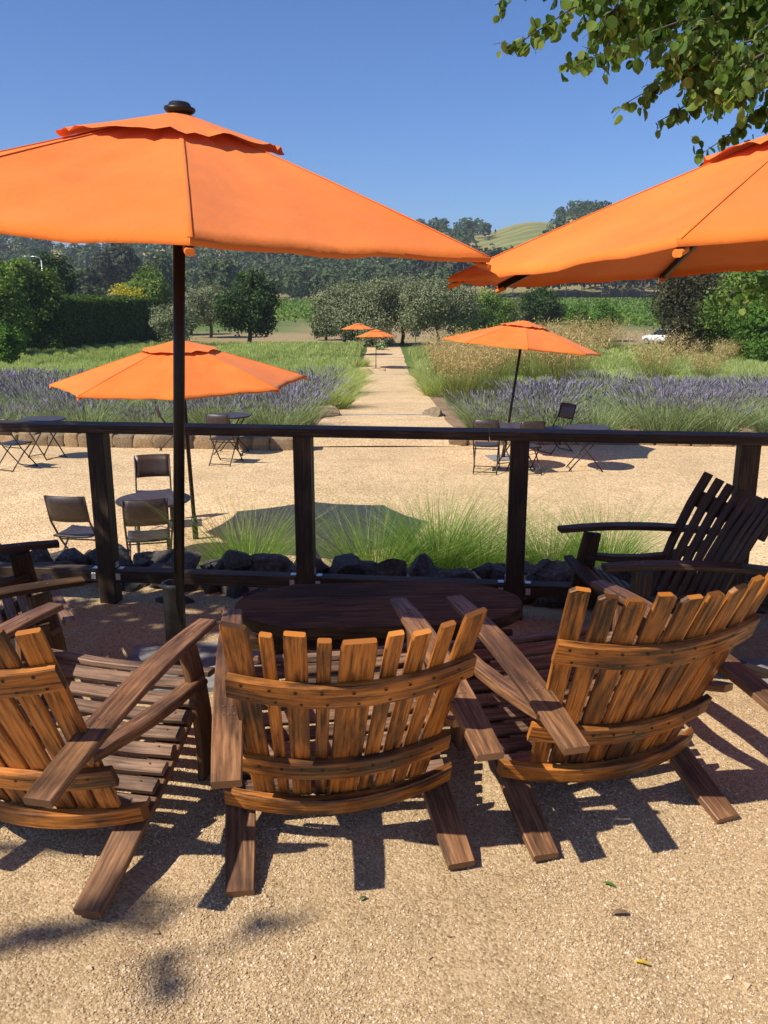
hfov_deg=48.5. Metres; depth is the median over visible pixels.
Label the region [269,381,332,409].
lavender bush
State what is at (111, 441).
edging stone
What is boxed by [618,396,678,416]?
lavender bush
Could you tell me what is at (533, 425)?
folding chair
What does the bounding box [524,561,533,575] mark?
rock
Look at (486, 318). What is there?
garden shrub
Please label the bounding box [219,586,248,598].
rock
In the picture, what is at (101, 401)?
lavender bush
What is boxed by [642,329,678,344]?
parked car
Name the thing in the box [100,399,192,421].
lavender bush
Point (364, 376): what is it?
lavender mound
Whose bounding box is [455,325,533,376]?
golden oat grass
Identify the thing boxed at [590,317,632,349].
golden oat grass
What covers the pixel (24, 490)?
court gravel
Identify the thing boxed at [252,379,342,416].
lavender bush
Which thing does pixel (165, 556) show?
rock
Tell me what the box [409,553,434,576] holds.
rock
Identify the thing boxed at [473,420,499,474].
folding chair
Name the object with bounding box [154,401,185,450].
folding chair
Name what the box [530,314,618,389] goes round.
golden oat grass
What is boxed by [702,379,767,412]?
lavender bush
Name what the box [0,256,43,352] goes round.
garden tree
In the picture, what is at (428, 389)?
ornamental grass
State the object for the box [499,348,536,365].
golden oat grass
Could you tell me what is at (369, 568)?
rock
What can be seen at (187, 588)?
rock
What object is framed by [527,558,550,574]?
rock
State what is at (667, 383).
lavender bush
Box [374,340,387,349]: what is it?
rose bush
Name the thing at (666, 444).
edging stone
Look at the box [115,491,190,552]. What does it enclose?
folding table
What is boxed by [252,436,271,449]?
edging stone
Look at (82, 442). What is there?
edging stone
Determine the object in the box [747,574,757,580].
rock
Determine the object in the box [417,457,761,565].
fountain grass
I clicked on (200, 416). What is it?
lavender bush
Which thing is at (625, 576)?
rock
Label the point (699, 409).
lavender bush
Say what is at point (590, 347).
golden oat grass
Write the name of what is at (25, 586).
lounge chair
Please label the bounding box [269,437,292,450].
edging stone
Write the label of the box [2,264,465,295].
valley woodland
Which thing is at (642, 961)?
fallen leaf
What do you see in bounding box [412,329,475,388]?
golden oat grass
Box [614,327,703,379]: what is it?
golden oat grass
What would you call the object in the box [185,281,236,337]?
garden tree
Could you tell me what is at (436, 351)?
golden oat grass
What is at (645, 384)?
lavender bush
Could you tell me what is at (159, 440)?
edging stone
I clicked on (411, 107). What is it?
sky
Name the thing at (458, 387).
golden oat grass
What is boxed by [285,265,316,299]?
oak tree
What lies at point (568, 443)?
edging stone
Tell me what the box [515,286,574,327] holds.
garden tree
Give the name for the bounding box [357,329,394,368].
patio umbrella
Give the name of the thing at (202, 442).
edging stone
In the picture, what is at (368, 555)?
fountain grass
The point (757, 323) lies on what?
garden tree
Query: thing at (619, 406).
lavender bush
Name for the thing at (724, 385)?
lavender bush
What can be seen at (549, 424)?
lavender bush
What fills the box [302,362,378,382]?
lavender mound
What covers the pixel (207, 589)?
rock
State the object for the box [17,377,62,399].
lavender bush
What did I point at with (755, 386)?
lavender bush
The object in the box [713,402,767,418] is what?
lavender bush
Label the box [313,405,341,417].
boulder
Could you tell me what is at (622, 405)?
lavender bush
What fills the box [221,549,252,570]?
rock
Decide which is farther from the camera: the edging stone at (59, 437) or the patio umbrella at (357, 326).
the patio umbrella at (357, 326)
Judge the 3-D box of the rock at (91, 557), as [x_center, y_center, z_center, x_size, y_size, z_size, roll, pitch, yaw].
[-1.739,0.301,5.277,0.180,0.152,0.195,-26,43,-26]
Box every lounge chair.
[0,540,84,697]
[0,602,216,918]
[211,598,504,897]
[446,573,767,861]
[557,471,767,678]
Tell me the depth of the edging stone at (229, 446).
15.92 m
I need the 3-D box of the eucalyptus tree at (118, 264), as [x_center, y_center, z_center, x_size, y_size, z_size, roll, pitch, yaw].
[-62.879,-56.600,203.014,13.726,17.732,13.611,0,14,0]
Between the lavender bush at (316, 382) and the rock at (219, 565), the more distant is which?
the lavender bush at (316, 382)
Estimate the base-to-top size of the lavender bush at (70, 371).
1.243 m
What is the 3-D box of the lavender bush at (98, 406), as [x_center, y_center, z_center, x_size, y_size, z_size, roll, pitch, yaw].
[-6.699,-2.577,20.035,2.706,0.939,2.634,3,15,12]
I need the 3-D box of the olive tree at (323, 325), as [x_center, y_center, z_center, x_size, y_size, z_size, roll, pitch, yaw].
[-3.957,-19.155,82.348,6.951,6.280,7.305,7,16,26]
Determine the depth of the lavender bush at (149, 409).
18.46 m
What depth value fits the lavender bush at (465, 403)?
20.81 m
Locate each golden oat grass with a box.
[404,332,507,406]
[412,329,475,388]
[421,338,457,362]
[430,324,531,401]
[438,323,490,368]
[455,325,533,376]
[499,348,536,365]
[501,319,580,380]
[529,323,575,363]
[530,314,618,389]
[536,318,585,341]
[552,324,617,373]
[562,315,617,351]
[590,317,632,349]
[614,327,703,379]
[677,336,748,377]
[708,338,743,360]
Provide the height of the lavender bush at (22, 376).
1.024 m
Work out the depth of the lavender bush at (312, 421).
18.61 m
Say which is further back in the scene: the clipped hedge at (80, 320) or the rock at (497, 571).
the clipped hedge at (80, 320)
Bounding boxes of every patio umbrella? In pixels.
[0,100,490,691]
[49,340,306,539]
[342,323,373,355]
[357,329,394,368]
[442,318,600,461]
[447,135,767,682]
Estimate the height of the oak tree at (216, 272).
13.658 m
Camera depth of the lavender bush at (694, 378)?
25.80 m
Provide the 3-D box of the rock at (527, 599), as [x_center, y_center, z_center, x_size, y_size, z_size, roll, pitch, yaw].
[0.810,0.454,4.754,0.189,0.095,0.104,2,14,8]
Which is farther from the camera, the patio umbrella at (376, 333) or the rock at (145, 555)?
the patio umbrella at (376, 333)
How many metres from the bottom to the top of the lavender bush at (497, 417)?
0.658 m
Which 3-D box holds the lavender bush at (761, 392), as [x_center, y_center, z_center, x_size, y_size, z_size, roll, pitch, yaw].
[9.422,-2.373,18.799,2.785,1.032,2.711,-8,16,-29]
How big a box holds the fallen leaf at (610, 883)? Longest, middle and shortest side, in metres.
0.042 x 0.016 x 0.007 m
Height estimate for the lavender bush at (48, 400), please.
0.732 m
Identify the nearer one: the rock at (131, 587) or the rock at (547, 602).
the rock at (547, 602)
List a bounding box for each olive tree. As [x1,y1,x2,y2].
[308,279,368,342]
[324,270,409,346]
[367,271,430,344]
[390,269,486,345]
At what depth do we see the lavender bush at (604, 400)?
22.01 m
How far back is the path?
23.88 m
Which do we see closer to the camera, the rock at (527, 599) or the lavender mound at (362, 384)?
the rock at (527, 599)
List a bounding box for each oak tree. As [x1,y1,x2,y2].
[69,264,105,305]
[139,248,172,295]
[195,255,240,299]
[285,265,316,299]
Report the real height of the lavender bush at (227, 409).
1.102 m
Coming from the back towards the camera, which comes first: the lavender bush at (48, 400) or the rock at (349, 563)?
the lavender bush at (48, 400)
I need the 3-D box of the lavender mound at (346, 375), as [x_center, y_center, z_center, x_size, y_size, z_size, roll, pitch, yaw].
[-1.897,-4.426,29.195,3.613,0.955,3.914,3,15,12]
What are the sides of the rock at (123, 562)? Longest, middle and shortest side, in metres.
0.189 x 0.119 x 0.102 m
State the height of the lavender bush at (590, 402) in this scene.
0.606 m
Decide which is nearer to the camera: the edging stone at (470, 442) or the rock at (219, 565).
the rock at (219, 565)
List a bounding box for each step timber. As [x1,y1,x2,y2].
[342,414,445,415]
[364,357,403,357]
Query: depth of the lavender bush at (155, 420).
17.40 m
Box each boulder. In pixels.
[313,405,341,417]
[422,406,442,416]
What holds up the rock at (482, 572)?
on the patio gravel at (124, 626)
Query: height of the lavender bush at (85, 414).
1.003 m
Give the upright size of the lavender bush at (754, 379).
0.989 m
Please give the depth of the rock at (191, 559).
5.20 m
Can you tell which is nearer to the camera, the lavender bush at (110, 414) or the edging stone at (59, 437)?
the edging stone at (59, 437)
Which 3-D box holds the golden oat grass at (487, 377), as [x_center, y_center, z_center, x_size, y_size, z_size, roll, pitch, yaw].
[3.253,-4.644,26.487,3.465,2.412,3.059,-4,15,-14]
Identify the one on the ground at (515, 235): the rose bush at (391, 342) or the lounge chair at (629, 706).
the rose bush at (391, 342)
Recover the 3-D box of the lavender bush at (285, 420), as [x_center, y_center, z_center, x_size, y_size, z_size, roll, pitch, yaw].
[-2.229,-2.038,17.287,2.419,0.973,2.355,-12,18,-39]
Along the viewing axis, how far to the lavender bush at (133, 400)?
22.97 m
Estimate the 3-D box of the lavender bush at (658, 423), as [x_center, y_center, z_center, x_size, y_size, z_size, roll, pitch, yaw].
[5.695,-2.121,17.155,2.952,1.185,2.965,3,15,12]
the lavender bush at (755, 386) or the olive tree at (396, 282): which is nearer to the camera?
the lavender bush at (755, 386)
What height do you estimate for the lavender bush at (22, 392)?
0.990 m
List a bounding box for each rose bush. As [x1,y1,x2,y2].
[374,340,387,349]
[382,337,395,345]
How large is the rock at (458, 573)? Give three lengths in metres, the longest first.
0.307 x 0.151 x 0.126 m
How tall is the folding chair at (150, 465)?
0.881 m
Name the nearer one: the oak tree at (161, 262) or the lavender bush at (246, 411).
the lavender bush at (246, 411)
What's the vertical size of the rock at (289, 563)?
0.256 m
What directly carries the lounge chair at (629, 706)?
on the patio gravel at (124, 626)
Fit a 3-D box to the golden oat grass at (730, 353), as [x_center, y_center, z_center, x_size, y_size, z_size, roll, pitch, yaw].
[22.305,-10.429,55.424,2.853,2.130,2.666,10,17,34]
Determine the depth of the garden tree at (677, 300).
61.15 m
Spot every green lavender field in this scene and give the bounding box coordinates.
[0,340,363,388]
[407,345,767,395]
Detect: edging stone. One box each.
[0,432,18,441]
[18,432,39,444]
[35,433,52,445]
[48,433,64,446]
[64,433,80,446]
[78,433,86,447]
[110,434,116,447]
[113,434,134,447]
[133,434,153,447]
[152,435,172,447]
[185,435,195,448]
[193,435,213,448]
[214,436,237,449]
[238,436,253,449]
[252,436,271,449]
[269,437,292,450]
[448,440,467,445]
[468,440,488,445]
[539,441,558,444]
[559,442,575,444]
[576,442,598,444]
[617,443,638,444]
[654,444,676,445]
[690,444,710,446]
[711,445,732,446]
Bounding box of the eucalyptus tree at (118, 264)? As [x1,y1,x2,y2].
[90,243,146,292]
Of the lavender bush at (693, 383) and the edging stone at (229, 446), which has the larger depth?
the lavender bush at (693, 383)
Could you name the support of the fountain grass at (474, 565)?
on the ground at (515, 235)
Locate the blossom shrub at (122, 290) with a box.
[107,282,146,302]
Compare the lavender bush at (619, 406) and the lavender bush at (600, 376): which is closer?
the lavender bush at (619, 406)
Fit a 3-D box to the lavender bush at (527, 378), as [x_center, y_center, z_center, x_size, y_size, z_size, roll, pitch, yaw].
[3.714,-2.834,20.783,2.879,1.149,2.893,-2,14,-8]
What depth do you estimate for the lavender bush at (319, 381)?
24.59 m
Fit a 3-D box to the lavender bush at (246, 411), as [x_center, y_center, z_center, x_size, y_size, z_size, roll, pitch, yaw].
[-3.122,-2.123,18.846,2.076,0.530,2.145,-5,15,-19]
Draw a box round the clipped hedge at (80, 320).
[13,293,165,351]
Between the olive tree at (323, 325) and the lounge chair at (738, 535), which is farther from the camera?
the olive tree at (323, 325)
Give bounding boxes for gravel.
[0,444,767,568]
[0,566,767,1023]
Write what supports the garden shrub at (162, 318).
on the ground at (515, 235)
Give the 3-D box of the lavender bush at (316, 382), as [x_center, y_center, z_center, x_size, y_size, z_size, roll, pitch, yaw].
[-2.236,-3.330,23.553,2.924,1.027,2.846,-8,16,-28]
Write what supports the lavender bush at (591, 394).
on the ground at (515, 235)
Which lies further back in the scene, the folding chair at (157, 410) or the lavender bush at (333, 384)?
the lavender bush at (333, 384)
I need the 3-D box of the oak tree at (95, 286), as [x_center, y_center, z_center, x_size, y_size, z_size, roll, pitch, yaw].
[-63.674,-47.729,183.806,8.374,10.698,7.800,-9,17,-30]
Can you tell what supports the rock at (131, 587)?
on the patio gravel at (124, 626)
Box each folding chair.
[0,419,37,471]
[43,495,94,549]
[121,498,170,556]
[134,454,171,530]
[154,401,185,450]
[205,414,242,466]
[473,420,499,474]
[506,421,545,474]
[537,402,576,454]
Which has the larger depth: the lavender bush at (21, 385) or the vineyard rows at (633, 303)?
the vineyard rows at (633, 303)
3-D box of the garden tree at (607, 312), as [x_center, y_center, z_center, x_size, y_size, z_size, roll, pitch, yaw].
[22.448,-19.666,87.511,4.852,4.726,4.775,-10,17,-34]
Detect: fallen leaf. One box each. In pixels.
[603,881,616,887]
[611,908,629,913]
[635,959,650,965]
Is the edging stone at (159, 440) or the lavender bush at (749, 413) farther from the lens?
the lavender bush at (749, 413)
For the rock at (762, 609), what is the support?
on the patio gravel at (124, 626)
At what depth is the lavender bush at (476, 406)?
19.78 m
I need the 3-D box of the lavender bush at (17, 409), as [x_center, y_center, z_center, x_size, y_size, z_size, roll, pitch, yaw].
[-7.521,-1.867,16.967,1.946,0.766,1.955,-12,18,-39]
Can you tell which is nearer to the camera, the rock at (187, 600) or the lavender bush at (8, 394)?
the rock at (187, 600)
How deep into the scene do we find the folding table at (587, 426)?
13.86 m
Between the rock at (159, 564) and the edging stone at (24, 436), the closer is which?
the rock at (159, 564)
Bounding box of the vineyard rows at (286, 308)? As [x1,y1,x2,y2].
[172,297,317,322]
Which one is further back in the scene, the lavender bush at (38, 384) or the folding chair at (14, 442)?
the lavender bush at (38, 384)
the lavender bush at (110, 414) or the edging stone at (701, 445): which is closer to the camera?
the edging stone at (701, 445)
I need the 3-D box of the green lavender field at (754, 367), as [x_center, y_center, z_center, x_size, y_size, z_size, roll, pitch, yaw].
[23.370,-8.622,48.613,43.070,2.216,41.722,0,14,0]
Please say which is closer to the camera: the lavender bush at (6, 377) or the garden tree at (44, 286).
the lavender bush at (6, 377)
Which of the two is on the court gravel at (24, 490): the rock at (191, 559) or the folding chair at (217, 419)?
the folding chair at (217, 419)
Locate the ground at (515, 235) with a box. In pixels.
[3,213,764,434]
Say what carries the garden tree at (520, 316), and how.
on the ground at (515, 235)
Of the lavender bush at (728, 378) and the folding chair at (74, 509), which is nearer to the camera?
the folding chair at (74, 509)
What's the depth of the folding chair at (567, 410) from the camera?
15.61 m
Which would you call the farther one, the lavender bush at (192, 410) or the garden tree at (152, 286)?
the garden tree at (152, 286)
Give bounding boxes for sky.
[0,0,767,248]
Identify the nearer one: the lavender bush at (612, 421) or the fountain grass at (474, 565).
the fountain grass at (474, 565)
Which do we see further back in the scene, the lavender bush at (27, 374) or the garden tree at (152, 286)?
the garden tree at (152, 286)
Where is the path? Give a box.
[314,345,460,446]
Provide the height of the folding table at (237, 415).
0.707 m
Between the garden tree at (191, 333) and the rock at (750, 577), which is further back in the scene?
the garden tree at (191, 333)
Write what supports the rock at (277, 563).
on the patio gravel at (124, 626)
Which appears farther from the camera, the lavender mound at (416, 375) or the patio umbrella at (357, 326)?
the patio umbrella at (357, 326)
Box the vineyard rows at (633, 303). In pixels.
[488,297,697,326]
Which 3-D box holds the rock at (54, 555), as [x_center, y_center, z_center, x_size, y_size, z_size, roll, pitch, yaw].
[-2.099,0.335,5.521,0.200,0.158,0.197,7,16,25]
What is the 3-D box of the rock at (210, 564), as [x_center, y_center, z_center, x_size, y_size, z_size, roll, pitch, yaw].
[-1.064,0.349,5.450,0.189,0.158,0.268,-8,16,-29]
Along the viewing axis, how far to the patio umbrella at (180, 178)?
2.60 m
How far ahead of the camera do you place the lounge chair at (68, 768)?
2.50 m
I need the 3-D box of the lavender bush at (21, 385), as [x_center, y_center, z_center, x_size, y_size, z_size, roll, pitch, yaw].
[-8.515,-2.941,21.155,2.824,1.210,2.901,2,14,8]
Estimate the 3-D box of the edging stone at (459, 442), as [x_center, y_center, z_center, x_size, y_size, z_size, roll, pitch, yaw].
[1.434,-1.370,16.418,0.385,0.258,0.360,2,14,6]
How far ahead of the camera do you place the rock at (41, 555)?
5.18 m
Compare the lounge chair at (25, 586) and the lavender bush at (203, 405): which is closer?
the lounge chair at (25, 586)
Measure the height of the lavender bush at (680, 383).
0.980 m
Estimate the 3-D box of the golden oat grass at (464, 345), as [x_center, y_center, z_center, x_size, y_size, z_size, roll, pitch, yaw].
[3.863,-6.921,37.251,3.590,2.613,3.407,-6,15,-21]
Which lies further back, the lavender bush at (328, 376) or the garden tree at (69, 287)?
the garden tree at (69, 287)
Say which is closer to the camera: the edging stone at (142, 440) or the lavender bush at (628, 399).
the edging stone at (142, 440)
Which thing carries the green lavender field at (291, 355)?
on the ground at (515, 235)
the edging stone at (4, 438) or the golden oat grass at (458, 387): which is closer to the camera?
the edging stone at (4, 438)
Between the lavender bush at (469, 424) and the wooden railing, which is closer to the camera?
the wooden railing
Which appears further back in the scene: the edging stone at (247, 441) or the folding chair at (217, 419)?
the edging stone at (247, 441)
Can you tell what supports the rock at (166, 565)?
on the patio gravel at (124, 626)
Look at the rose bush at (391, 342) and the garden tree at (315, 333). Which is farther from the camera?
the garden tree at (315, 333)
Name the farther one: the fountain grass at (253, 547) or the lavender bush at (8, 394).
the lavender bush at (8, 394)
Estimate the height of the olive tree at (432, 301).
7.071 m
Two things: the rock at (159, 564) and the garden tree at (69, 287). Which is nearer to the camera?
the rock at (159, 564)
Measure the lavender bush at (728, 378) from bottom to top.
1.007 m
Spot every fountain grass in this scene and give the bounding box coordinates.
[52,463,416,568]
[137,443,643,568]
[193,462,623,572]
[335,466,647,568]
[398,467,689,566]
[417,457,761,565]
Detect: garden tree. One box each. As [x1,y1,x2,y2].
[0,250,67,341]
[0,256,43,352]
[25,248,89,294]
[117,260,172,310]
[169,290,203,334]
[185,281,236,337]
[206,267,283,342]
[308,296,339,339]
[455,286,525,327]
[500,296,530,321]
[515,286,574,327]
[562,301,590,335]
[579,297,625,338]
[638,272,740,354]
[686,270,767,358]
[723,296,767,361]
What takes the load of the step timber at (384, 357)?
on the path
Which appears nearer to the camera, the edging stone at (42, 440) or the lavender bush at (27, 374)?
the edging stone at (42, 440)
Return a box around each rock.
[0,550,29,561]
[30,549,53,562]
[34,561,76,580]
[50,548,67,561]
[55,547,89,564]
[87,548,96,564]
[118,543,132,563]
[119,558,135,566]
[123,582,147,591]
[133,551,152,565]
[135,558,153,566]
[149,562,164,567]
[149,563,172,587]
[150,548,196,567]
[155,596,194,603]
[166,549,200,568]
[184,585,202,591]
[200,559,220,568]
[201,585,218,593]
[213,561,223,569]
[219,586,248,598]
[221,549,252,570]
[246,553,289,571]
[249,553,292,566]
[286,565,295,571]
[292,550,321,565]
[316,558,329,572]
[327,553,366,574]
[361,560,376,574]
[373,558,406,575]
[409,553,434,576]
[432,568,476,578]
[472,564,491,578]
[483,562,505,579]
[523,597,536,601]
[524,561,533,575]
[526,574,571,580]
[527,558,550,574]
[532,598,561,607]
[535,560,573,581]
[554,581,591,608]
[613,571,642,583]
[643,571,670,584]
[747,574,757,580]
[755,606,767,613]
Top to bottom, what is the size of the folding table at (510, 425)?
0.707 m
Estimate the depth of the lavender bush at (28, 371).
26.81 m
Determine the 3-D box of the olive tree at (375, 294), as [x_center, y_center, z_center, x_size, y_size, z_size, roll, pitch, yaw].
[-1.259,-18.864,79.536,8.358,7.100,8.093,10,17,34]
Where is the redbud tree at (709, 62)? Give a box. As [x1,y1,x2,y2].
[493,0,767,321]
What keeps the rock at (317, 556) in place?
on the patio gravel at (124, 626)
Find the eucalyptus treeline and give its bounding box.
[411,243,767,289]
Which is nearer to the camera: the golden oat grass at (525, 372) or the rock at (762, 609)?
the rock at (762, 609)
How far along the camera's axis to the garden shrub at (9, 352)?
47.76 m
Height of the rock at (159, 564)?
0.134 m
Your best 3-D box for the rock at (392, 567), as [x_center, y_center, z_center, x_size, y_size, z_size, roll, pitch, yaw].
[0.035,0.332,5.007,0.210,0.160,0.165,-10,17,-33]
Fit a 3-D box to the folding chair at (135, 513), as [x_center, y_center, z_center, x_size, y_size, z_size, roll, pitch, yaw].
[-2.364,0.245,8.555,0.431,0.881,0.585,-4,15,-14]
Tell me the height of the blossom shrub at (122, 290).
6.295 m
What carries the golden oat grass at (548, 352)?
on the ground at (515, 235)
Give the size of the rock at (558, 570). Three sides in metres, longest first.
0.259 x 0.248 x 0.188 m
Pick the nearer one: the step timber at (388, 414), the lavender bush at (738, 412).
the lavender bush at (738, 412)
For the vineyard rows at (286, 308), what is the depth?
185.98 m
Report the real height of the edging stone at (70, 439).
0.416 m
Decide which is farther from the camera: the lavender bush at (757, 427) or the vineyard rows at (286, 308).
the vineyard rows at (286, 308)
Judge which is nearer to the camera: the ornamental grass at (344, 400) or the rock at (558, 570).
the rock at (558, 570)
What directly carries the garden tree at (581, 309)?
on the ground at (515, 235)
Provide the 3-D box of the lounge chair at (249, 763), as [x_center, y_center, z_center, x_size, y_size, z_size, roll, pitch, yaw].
[-0.151,0.579,2.680,0.767,0.895,1.010,-3,14,-11]
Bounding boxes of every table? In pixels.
[19,416,65,459]
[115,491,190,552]
[213,412,250,455]
[234,581,521,692]
[498,422,534,468]
[563,424,610,471]
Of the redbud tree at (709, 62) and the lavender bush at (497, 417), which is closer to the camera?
the redbud tree at (709, 62)
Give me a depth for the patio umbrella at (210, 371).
8.65 m
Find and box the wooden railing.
[0,420,767,619]
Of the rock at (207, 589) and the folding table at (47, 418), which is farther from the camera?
the folding table at (47, 418)
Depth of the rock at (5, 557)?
5.19 m
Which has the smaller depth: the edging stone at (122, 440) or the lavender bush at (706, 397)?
the edging stone at (122, 440)
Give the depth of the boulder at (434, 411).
21.39 m
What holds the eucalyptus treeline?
on the ground at (515, 235)
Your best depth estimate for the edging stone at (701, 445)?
16.27 m
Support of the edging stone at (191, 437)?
on the ground at (515, 235)
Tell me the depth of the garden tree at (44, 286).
65.10 m
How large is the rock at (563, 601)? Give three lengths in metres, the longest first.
0.282 x 0.207 x 0.180 m
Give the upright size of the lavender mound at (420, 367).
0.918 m
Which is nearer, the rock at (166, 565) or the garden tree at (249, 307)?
the rock at (166, 565)
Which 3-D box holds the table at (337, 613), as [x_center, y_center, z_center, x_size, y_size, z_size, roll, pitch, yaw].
[-0.020,0.587,3.625,1.199,0.426,0.524,-1,14,-3]
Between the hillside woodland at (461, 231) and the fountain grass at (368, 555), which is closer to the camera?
the fountain grass at (368, 555)
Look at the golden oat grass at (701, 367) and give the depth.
31.79 m
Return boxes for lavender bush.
[0,366,59,392]
[0,367,57,383]
[0,368,46,383]
[0,370,28,392]
[0,370,80,413]
[0,382,35,411]
[0,382,86,416]
[0,397,64,419]
[0,399,55,432]
[7,396,88,417]
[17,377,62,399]
[21,389,139,421]
[25,366,96,407]
[46,389,134,415]
[52,391,141,420]
[75,405,145,421]
[94,401,190,422]
[99,399,149,408]
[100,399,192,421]
[127,400,201,422]
[142,393,274,423]
[149,397,216,422]
[171,397,223,413]
[194,382,304,414]
[215,401,270,423]
[219,390,329,424]
[244,385,351,424]
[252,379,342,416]
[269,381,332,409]
[283,373,354,404]
[286,373,345,397]
[289,364,354,387]
[307,379,356,392]
[422,386,541,427]
[432,391,511,418]
[447,394,520,419]
[450,401,543,423]
[480,374,597,409]
[485,385,590,423]
[488,378,600,416]
[503,398,601,426]
[506,376,602,402]
[517,376,627,413]
[527,396,623,424]
[549,401,645,429]
[556,367,658,399]
[560,397,623,416]
[564,385,633,414]
[589,377,635,395]
[590,382,715,428]
[599,399,646,419]
[600,379,744,430]
[605,373,707,399]
[609,393,663,408]
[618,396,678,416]
[629,375,733,405]
[633,389,751,426]
[639,376,729,403]
[646,386,767,431]
[661,375,730,393]
[661,380,721,399]
[672,387,741,416]
[680,375,759,397]
[691,382,767,410]
[700,372,766,391]
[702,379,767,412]
[712,395,766,428]
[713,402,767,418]
[721,403,767,432]
[734,373,766,391]
[738,376,767,406]
[743,382,767,407]
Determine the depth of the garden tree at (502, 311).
94.31 m
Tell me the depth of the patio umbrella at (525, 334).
14.13 m
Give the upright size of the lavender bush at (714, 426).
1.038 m
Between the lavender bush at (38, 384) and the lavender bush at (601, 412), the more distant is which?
the lavender bush at (38, 384)
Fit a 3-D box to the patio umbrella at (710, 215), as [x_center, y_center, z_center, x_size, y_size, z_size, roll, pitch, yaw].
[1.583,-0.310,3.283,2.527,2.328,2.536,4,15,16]
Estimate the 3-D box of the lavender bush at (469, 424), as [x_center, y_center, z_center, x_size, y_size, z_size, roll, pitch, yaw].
[2.247,-2.256,18.480,2.559,0.930,2.548,10,18,36]
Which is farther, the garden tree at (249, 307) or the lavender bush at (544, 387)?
the garden tree at (249, 307)
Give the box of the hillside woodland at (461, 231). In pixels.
[0,200,655,281]
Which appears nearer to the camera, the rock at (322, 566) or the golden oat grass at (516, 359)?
the rock at (322, 566)
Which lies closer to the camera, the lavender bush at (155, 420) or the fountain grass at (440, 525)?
the fountain grass at (440, 525)
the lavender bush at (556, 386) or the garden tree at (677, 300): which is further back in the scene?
the garden tree at (677, 300)
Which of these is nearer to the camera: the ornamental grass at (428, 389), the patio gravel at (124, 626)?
the patio gravel at (124, 626)
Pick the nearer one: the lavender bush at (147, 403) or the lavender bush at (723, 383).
the lavender bush at (147, 403)
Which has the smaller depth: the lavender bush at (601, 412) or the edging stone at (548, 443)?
the edging stone at (548, 443)
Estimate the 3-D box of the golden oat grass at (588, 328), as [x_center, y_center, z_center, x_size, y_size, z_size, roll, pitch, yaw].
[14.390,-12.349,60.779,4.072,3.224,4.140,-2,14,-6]
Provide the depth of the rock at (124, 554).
5.40 m
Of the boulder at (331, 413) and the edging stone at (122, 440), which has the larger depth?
the boulder at (331, 413)
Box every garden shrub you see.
[0,318,26,364]
[148,300,201,341]
[443,307,499,336]
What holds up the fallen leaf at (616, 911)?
on the patio gravel at (124, 626)
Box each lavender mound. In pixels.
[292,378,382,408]
[301,369,372,396]
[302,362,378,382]
[306,370,388,391]
[348,367,375,381]
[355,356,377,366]
[396,365,425,379]
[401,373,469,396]
[405,361,443,371]
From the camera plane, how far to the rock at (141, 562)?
5.21 m
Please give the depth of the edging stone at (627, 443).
16.26 m
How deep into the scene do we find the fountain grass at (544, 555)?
6.31 m
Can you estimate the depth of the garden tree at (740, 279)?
57.34 m
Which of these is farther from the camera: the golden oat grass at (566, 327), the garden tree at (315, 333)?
the garden tree at (315, 333)
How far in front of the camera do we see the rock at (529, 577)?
5.03 m
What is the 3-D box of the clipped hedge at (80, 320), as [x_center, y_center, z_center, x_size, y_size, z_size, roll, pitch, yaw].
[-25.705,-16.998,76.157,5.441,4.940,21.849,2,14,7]
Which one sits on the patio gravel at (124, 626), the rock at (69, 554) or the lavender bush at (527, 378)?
the rock at (69, 554)
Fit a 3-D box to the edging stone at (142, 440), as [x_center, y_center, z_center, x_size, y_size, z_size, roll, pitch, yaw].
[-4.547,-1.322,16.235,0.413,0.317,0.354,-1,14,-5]
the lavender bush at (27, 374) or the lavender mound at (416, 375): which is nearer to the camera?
the lavender bush at (27, 374)
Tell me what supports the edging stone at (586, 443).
on the ground at (515, 235)
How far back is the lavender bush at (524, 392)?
18.61 m
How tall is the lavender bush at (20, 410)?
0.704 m
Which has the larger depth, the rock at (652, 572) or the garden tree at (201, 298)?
the garden tree at (201, 298)
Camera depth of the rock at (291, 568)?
5.04 m
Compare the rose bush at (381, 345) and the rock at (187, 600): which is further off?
the rose bush at (381, 345)
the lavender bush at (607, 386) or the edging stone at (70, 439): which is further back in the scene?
the lavender bush at (607, 386)
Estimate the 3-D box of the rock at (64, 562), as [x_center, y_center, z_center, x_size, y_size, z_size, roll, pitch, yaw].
[-1.978,0.379,5.125,0.335,0.210,0.163,3,14,-19]
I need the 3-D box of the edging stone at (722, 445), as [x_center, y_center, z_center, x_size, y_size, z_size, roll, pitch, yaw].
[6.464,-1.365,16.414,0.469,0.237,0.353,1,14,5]

